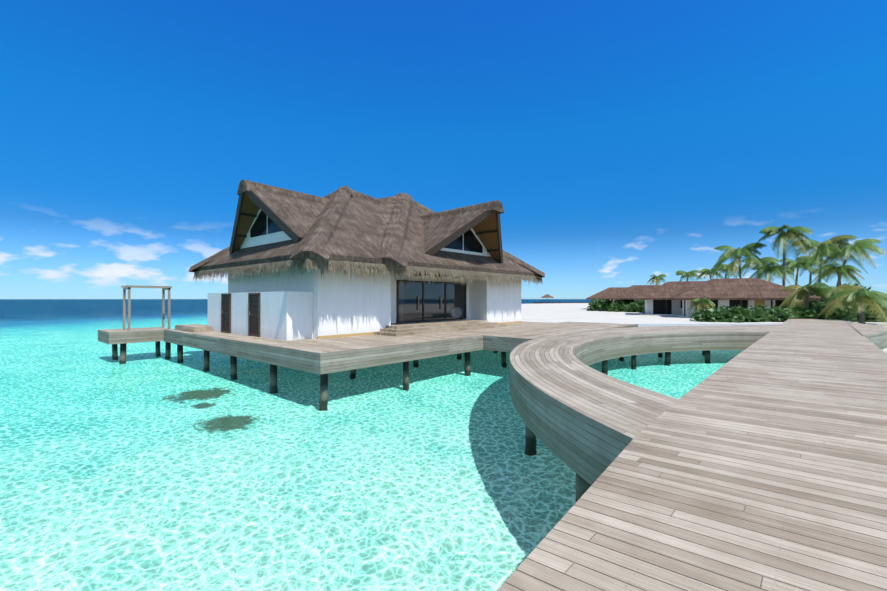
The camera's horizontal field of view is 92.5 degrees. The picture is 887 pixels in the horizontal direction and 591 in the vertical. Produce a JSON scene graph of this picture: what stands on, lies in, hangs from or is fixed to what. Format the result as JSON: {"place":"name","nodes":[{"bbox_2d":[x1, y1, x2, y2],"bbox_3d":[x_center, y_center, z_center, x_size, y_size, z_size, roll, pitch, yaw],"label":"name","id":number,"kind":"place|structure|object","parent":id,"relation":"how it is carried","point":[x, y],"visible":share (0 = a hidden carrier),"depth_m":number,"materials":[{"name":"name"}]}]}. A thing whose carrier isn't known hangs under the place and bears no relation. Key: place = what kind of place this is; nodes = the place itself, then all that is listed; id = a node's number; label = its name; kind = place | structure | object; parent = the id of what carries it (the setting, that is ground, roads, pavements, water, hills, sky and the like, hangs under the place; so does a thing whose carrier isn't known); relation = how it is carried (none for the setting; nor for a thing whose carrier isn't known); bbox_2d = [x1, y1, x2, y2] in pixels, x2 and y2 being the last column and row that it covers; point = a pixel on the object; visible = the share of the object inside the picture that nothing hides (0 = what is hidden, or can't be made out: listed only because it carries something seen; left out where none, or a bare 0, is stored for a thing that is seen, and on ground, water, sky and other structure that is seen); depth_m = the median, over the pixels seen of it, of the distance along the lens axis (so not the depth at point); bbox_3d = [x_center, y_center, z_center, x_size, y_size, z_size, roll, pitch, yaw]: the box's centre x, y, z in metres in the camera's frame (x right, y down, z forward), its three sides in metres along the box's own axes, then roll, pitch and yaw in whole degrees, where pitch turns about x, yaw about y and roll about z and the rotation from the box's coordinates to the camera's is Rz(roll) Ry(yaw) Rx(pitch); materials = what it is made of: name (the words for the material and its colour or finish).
{"place":"outdoors","nodes":[
{"label":"outdoors","id":0,"kind":"place"},
{"bbox_2d":[164,321,637,374],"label":"villa deck","id":1,"kind":"structure","parent":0,"point":[325,355],"depth_m":16.42,"materials":[{"name":"grey wood"}]},
{"bbox_2d":[174,324,213,331],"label":"steps","id":2,"kind":"structure","parent":1,"relation":"on","point":[196,328],"depth_m":21.30,"materials":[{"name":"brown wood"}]},
{"bbox_2d":[207,264,520,339],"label":"villa walls","id":3,"kind":"structure","parent":1,"relation":"on","point":[344,304],"depth_m":18.86,"materials":[{"name":"white paint"}]},
{"bbox_2d":[221,293,259,336],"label":"annex louvre doors","id":4,"kind":"structure","parent":3,"relation":"attached to","point":[254,314],"depth_m":18.48,"materials":[{"name":"brown wood"}]},
{"bbox_2d":[188,185,544,277],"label":"thatch roof","id":5,"kind":"structure","parent":3,"relation":"on","point":[349,224],"depth_m":20.72,"materials":[{"name":"brown wicker"}]},
{"bbox_2d":[229,179,329,253],"bbox_3d":[-7.266,-3.645,21.189,6.902,3.097,5.520,0,-1,41],"label":"dormer","id":6,"kind":"object","parent":5,"relation":"on","point":[267,214],"visible":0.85,"depth_m":19.82,"materials":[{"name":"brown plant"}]},
{"bbox_2d":[193,258,542,286],"bbox_3d":[-2.199,-0.881,21.261,9.767,0.920,21.106,-2,-2,74],"label":"thatch fringe","id":7,"kind":"object","parent":5,"relation":"attached to","point":[322,264],"visible":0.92,"depth_m":18.87,"materials":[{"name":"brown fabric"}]},
{"bbox_2d":[420,200,503,262],"bbox_3d":[0.249,-3.385,24.838,7.166,3.257,7.220,0,-1,41],"label":"dormer","id":8,"kind":"object","parent":5,"relation":"on","point":[475,229],"visible":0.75,"depth_m":23.59,"materials":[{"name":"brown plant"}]},
{"bbox_2d":[313,277,521,338],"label":"wall trim","id":9,"kind":"structure","parent":3,"relation":"attached to","point":[345,335],"depth_m":17.67,"materials":[{"name":"beige wood"}]},
{"bbox_2d":[396,280,465,322],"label":"sliding glass doors","id":10,"kind":"structure","parent":3,"relation":"attached to","point":[420,301],"depth_m":23.90,"materials":[{"name":"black glass"}]},
{"bbox_2d":[415,272,475,277],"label":"eave rafters","id":11,"kind":"object","parent":3,"relation":"on","point":[419,274],"visible":0.04,"depth_m":23.43,"materials":[{"name":"brown wood"}]},
{"bbox_2d":[374,319,505,335],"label":"entrance steps","id":12,"kind":"structure","parent":1,"relation":"on","point":[407,328],"depth_m":21.07,"materials":[{"name":"brown wood"}]},
{"bbox_2d":[0,299,886,590],"bbox_3d":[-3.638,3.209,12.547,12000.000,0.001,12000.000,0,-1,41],"label":"sea water","id":13,"kind":"structure","parent":0,"point":[142,467],"depth_m":7.92,"materials":[{"name":"teal liquid"}]},
{"bbox_2d":[0,0,886,298],"label":"sky","id":14,"kind":"structure","parent":0,"point":[620,143],"materials":[{"name":"blue"}]},
{"bbox_2d":[510,325,778,484],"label":"curved boardwalk","id":15,"kind":"structure","parent":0,"point":[579,416],"depth_m":8.18,"materials":[{"name":"grey wood"}]},
{"bbox_2d":[521,303,886,349],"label":"sand beach","id":16,"kind":"structure","parent":0,"point":[560,312],"depth_m":42.48,"materials":[{"name":"white sand"}]},
{"bbox_2d":[531,302,588,303],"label":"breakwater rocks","id":17,"kind":"object","parent":16,"relation":"on","point":[560,302],"visible":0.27,"depth_m":193.44,"materials":[{"name":"grey stone"}]},
{"bbox_2d":[587,298,604,310],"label":"hedge bush","id":18,"kind":"object","parent":16,"relation":"on","point":[595,306],"visible":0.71,"depth_m":65.60,"materials":[{"name":"green plant"}]},
{"bbox_2d":[601,300,611,310],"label":"hedge bush","id":19,"kind":"object","parent":16,"relation":"on","point":[604,308],"visible":0.5,"depth_m":64.02,"materials":[{"name":"green plant"}]},
{"bbox_2d":[586,287,627,302],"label":"beach pavilion","id":20,"kind":"structure","parent":16,"relation":"on","point":[606,293],"depth_m":75.04,"materials":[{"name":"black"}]},
{"bbox_2d":[606,301,624,311],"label":"hedge bush","id":21,"kind":"object","parent":16,"relation":"on","point":[616,307],"visible":0.65,"depth_m":61.77,"materials":[{"name":"green plant"}]},
{"bbox_2d":[619,300,633,309],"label":"hedge bush","id":22,"kind":"object","parent":16,"relation":"on","point":[625,302],"visible":0.21,"depth_m":61.98,"materials":[{"name":"green plant"}]},
{"bbox_2d":[622,302,639,311],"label":"hedge bush","id":23,"kind":"object","parent":16,"relation":"on","point":[628,308],"visible":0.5,"depth_m":59.33,"materials":[{"name":"green plant"}]},
{"bbox_2d":[605,285,659,302],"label":"beach pavilion","id":24,"kind":"structure","parent":16,"relation":"on","point":[631,293],"depth_m":62.81,"materials":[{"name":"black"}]},
{"bbox_2d":[633,300,644,311],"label":"hedge bush","id":25,"kind":"object","parent":16,"relation":"on","point":[637,303],"visible":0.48,"depth_m":58.82,"materials":[{"name":"green plant"}]},
{"bbox_2d":[646,274,665,284],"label":"palm tree","id":26,"kind":"object","parent":16,"relation":"on","point":[656,278],"visible":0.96,"depth_m":82.81,"materials":[{"name":"green plant"}]},
{"bbox_2d":[634,281,705,314],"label":"beach pavilion","id":27,"kind":"structure","parent":16,"relation":"on","point":[657,301],"depth_m":48.85,"materials":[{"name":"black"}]},
{"bbox_2d":[675,270,701,280],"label":"palm tree","id":28,"kind":"object","parent":16,"relation":"on","point":[684,274],"visible":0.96,"depth_m":72.75,"materials":[{"name":"green plant"}]},
{"bbox_2d":[497,319,886,590],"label":"boardwalk","id":29,"kind":"structure","parent":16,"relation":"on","point":[760,464],"depth_m":3.60,"materials":[{"name":"grey wood"}]},
{"bbox_2d":[687,297,714,312],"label":"palm tree","id":30,"kind":"object","parent":16,"relation":"on","point":[704,301],"visible":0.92,"depth_m":40.38,"materials":[{"name":"green plant"}]},
{"bbox_2d":[689,307,728,321],"bbox_3d":[22.016,1.605,35.003,3.173,1.267,2.886,0,-1,41],"label":"hedge bush","id":31,"kind":"object","parent":16,"relation":"on","point":[706,316],"visible":0.81,"depth_m":34.46,"materials":[{"name":"green plant"}]},
{"bbox_2d":[696,268,724,279],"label":"palm tree","id":32,"kind":"object","parent":16,"relation":"on","point":[705,271],"visible":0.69,"depth_m":66.89,"materials":[{"name":"green plant"}]},
{"bbox_2d":[710,263,744,278],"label":"palm tree","id":33,"kind":"object","parent":16,"relation":"on","point":[726,269],"visible":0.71,"depth_m":63.86,"materials":[{"name":"green plant"}]},
{"bbox_2d":[715,305,752,322],"bbox_3d":[23.635,1.536,34.941,3.245,1.514,3.891,0,-1,41],"label":"hedge bush","id":34,"kind":"object","parent":16,"relation":"on","point":[731,316],"visible":0.56,"depth_m":33.87,"materials":[{"name":"green plant"}]},
{"bbox_2d":[710,243,765,277],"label":"palm tree","id":35,"kind":"object","parent":16,"relation":"on","point":[732,253],"visible":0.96,"depth_m":55.44,"materials":[{"name":"green plant"}]},
{"bbox_2d":[730,305,754,319],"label":"hedge bush","id":36,"kind":"object","parent":16,"relation":"on","point":[739,307],"visible":0.21,"depth_m":34.39,"materials":[{"name":"green plant"}]},
{"bbox_2d":[669,278,820,317],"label":"beach pavilion","id":37,"kind":"structure","parent":16,"relation":"on","point":[742,292],"depth_m":41.02,"materials":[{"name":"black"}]},
{"bbox_2d":[732,305,767,321],"bbox_3d":[24.797,1.497,34.944,3.102,1.542,3.857,0,-1,41],"label":"hedge bush","id":38,"kind":"object","parent":16,"relation":"on","point":[759,317],"visible":0.48,"depth_m":33.88,"materials":[{"name":"green plant"}]},
{"bbox_2d":[736,257,779,279],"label":"palm tree","id":39,"kind":"object","parent":16,"relation":"on","point":[766,260],"visible":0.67,"depth_m":58.78,"materials":[{"name":"green plant"}]},
{"bbox_2d":[749,305,774,320],"bbox_3d":[26.744,1.535,35.828,2.636,1.588,3.675,0,-1,41],"label":"hedge bush","id":40,"kind":"object","parent":16,"relation":"on","point":[763,307],"visible":0.27,"depth_m":35.27,"materials":[{"name":"green plant"}]},
{"bbox_2d":[759,307,779,320],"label":"hedge bush","id":41,"kind":"object","parent":16,"relation":"on","point":[778,309],"visible":0.04,"depth_m":34.60,"materials":[{"name":"green plant"}]},
{"bbox_2d":[749,261,799,285],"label":"palm tree","id":42,"kind":"object","parent":16,"relation":"on","point":[777,269],"visible":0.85,"depth_m":52.47,"materials":[{"name":"green plant"}]},
{"bbox_2d":[762,305,797,321],"bbox_3d":[27.556,1.544,35.266,2.991,1.454,3.829,0,-1,41],"label":"hedge bush","id":43,"kind":"object","parent":16,"relation":"on","point":[780,316],"visible":0.5,"depth_m":34.29,"materials":[{"name":"green plant"}]},
{"bbox_2d":[769,306,799,320],"bbox_3d":[28.391,1.607,35.543,3.067,1.500,3.731,0,-1,41],"label":"hedge bush","id":44,"kind":"object","parent":16,"relation":"on","point":[789,312],"visible":0.12,"depth_m":34.62,"materials":[{"name":"green plant"}]},
{"bbox_2d":[757,224,816,285],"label":"palm tree","id":45,"kind":"object","parent":16,"relation":"on","point":[788,235],"visible":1,"depth_m":52.70,"materials":[{"name":"green plant"}]},
{"bbox_2d":[777,259,825,284],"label":"palm tree","id":46,"kind":"object","parent":16,"relation":"on","point":[790,263],"visible":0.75,"depth_m":56.93,"materials":[{"name":"green plant"}]},
{"bbox_2d":[787,303,819,318],"bbox_3d":[29.511,1.435,35.410,3.139,1.684,2.886,0,-1,41],"label":"hedge bush","id":47,"kind":"object","parent":16,"relation":"on","point":[802,312],"visible":0.4,"depth_m":34.66,"materials":[{"name":"green plant"}]},
{"bbox_2d":[795,252,829,283],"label":"palm tree","id":48,"kind":"object","parent":16,"relation":"on","point":[810,264],"visible":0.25,"depth_m":58.41,"materials":[{"name":"green plant"}]},
{"bbox_2d":[801,291,825,309],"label":"bush","id":49,"kind":"object","parent":16,"relation":"on","point":[811,303],"visible":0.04,"depth_m":54.66,"materials":[{"name":"green plant"}]},
{"bbox_2d":[802,308,826,318],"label":"hedge bush","id":50,"kind":"object","parent":16,"relation":"on","point":[809,312],"visible":0.08,"depth_m":34.63,"materials":[{"name":"green plant"}]},
{"bbox_2d":[779,282,851,315],"bbox_3d":[30.969,0.542,35.884,5.152,3.212,4.758,0,-1,41],"label":"palm tree","id":51,"kind":"object","parent":16,"relation":"on","point":[799,293],"visible":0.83,"depth_m":35.38,"materials":[{"name":"green plant"}]},
{"bbox_2d":[805,307,830,318],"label":"hedge bush","id":52,"kind":"object","parent":16,"relation":"on","point":[822,313],"visible":0.25,"depth_m":34.59,"materials":[{"name":"green plant"}]},
{"bbox_2d":[813,307,833,318],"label":"hedge bush","id":53,"kind":"object","parent":16,"relation":"on","point":[824,315],"visible":0.08,"depth_m":34.61,"materials":[{"name":"green plant"}]},
{"bbox_2d":[813,300,843,308],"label":"bush","id":54,"kind":"object","parent":16,"relation":"on","point":[818,305],"visible":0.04,"depth_m":42.24,"materials":[{"name":"green plant"}]},
{"bbox_2d":[791,235,867,302],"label":"palm tree","id":55,"kind":"object","parent":16,"relation":"on","point":[819,252],"visible":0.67,"depth_m":50.32,"materials":[{"name":"green plant"}]},
{"bbox_2d":[811,261,864,288],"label":"palm tree","id":56,"kind":"object","parent":16,"relation":"on","point":[828,270],"visible":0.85,"depth_m":47.96,"materials":[{"name":"green plant"}]},
{"bbox_2d":[818,286,864,307],"bbox_3d":[36.853,0.642,38.962,3.780,3.065,3.653,0,-1,-25],"label":"palm tree","id":57,"kind":"object","parent":16,"relation":"on","point":[836,291],"visible":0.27,"depth_m":38.93,"materials":[{"name":"green plant"}]},
{"bbox_2d":[827,307,856,321],"bbox_3d":[32.383,1.629,34.853,2.370,1.434,2.966,0,-1,41],"label":"hedge bush","id":58,"kind":"object","parent":16,"relation":"on","point":[838,316],"visible":0.5,"depth_m":34.03,"materials":[{"name":"green plant"}]},
{"bbox_2d":[836,305,857,318],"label":"hedge bush","id":59,"kind":"object","parent":16,"relation":"on","point":[851,309],"visible":0.06,"depth_m":35.15,"materials":[{"name":"green plant"}]},
{"bbox_2d":[813,239,886,286],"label":"palm tree","id":60,"kind":"object","parent":16,"relation":"on","point":[857,246],"visible":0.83,"depth_m":48.47,"materials":[{"name":"green plant"}]},
{"bbox_2d":[818,284,886,326],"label":"palm tree","id":61,"kind":"object","parent":16,"relation":"on","point":[849,295],"visible":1,"depth_m":31.63,"materials":[{"name":"green plant"}]},
{"bbox_2d":[822,283,886,302],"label":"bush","id":62,"kind":"object","parent":16,"relation":"on","point":[868,289],"visible":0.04,"depth_m":51.00,"materials":[{"name":"green plant"}]},
{"bbox_2d":[849,310,871,321],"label":"hedge bush","id":63,"kind":"object","parent":16,"relation":"on","point":[857,317],"visible":0.08,"depth_m":34.37,"materials":[{"name":"green plant"}]},
{"bbox_2d":[835,301,886,315],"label":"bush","id":64,"kind":"object","parent":16,"relation":"on","point":[883,307],"visible":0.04,"depth_m":37.69,"materials":[{"name":"green plant"}]},
{"bbox_2d":[853,306,886,321],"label":"hedge bush","id":65,"kind":"object","parent":16,"relation":"on","point":[869,316],"visible":0.29,"depth_m":34.17,"materials":[{"name":"green plant"}]},
{"bbox_2d":[865,309,877,321],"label":"hedge bush","id":66,"kind":"object","parent":16,"relation":"on","point":[870,314],"visible":0.04,"depth_m":34.26,"materials":[{"name":"green plant"}]},
{"label":"sea bed","id":67,"kind":"object","parent":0,"visible":0},
{"bbox_2d":[112,341,709,497],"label":"support posts","id":68,"kind":"object","parent":67,"relation":"on","point":[582,486],"visible":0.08,"depth_m":18.41,"materials":[{"name":"brown wood"}]},
{"bbox_2d":[98,327,167,343],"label":"side platform","id":69,"kind":"structure","parent":68,"relation":"on","point":[132,335],"depth_m":21.76,"materials":[{"name":"grey wood"}]},
{"bbox_2d":[121,285,171,330],"bbox_3d":[-15.814,0.650,22.649,1.120,2.320,2.020,0,-1,41],"label":"swing frame","id":70,"kind":"object","parent":69,"relation":"on","point":[129,287],"visible":1,"depth_m":22.32,"materials":[{"name":"grey wood"}]},
{"bbox_2d":[533,294,562,302],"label":"jetty gazebo","id":71,"kind":"object","parent":67,"relation":"on","point":[547,296],"visible":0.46,"depth_m":235.41,"materials":[{"name":"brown wood"}]}
]}

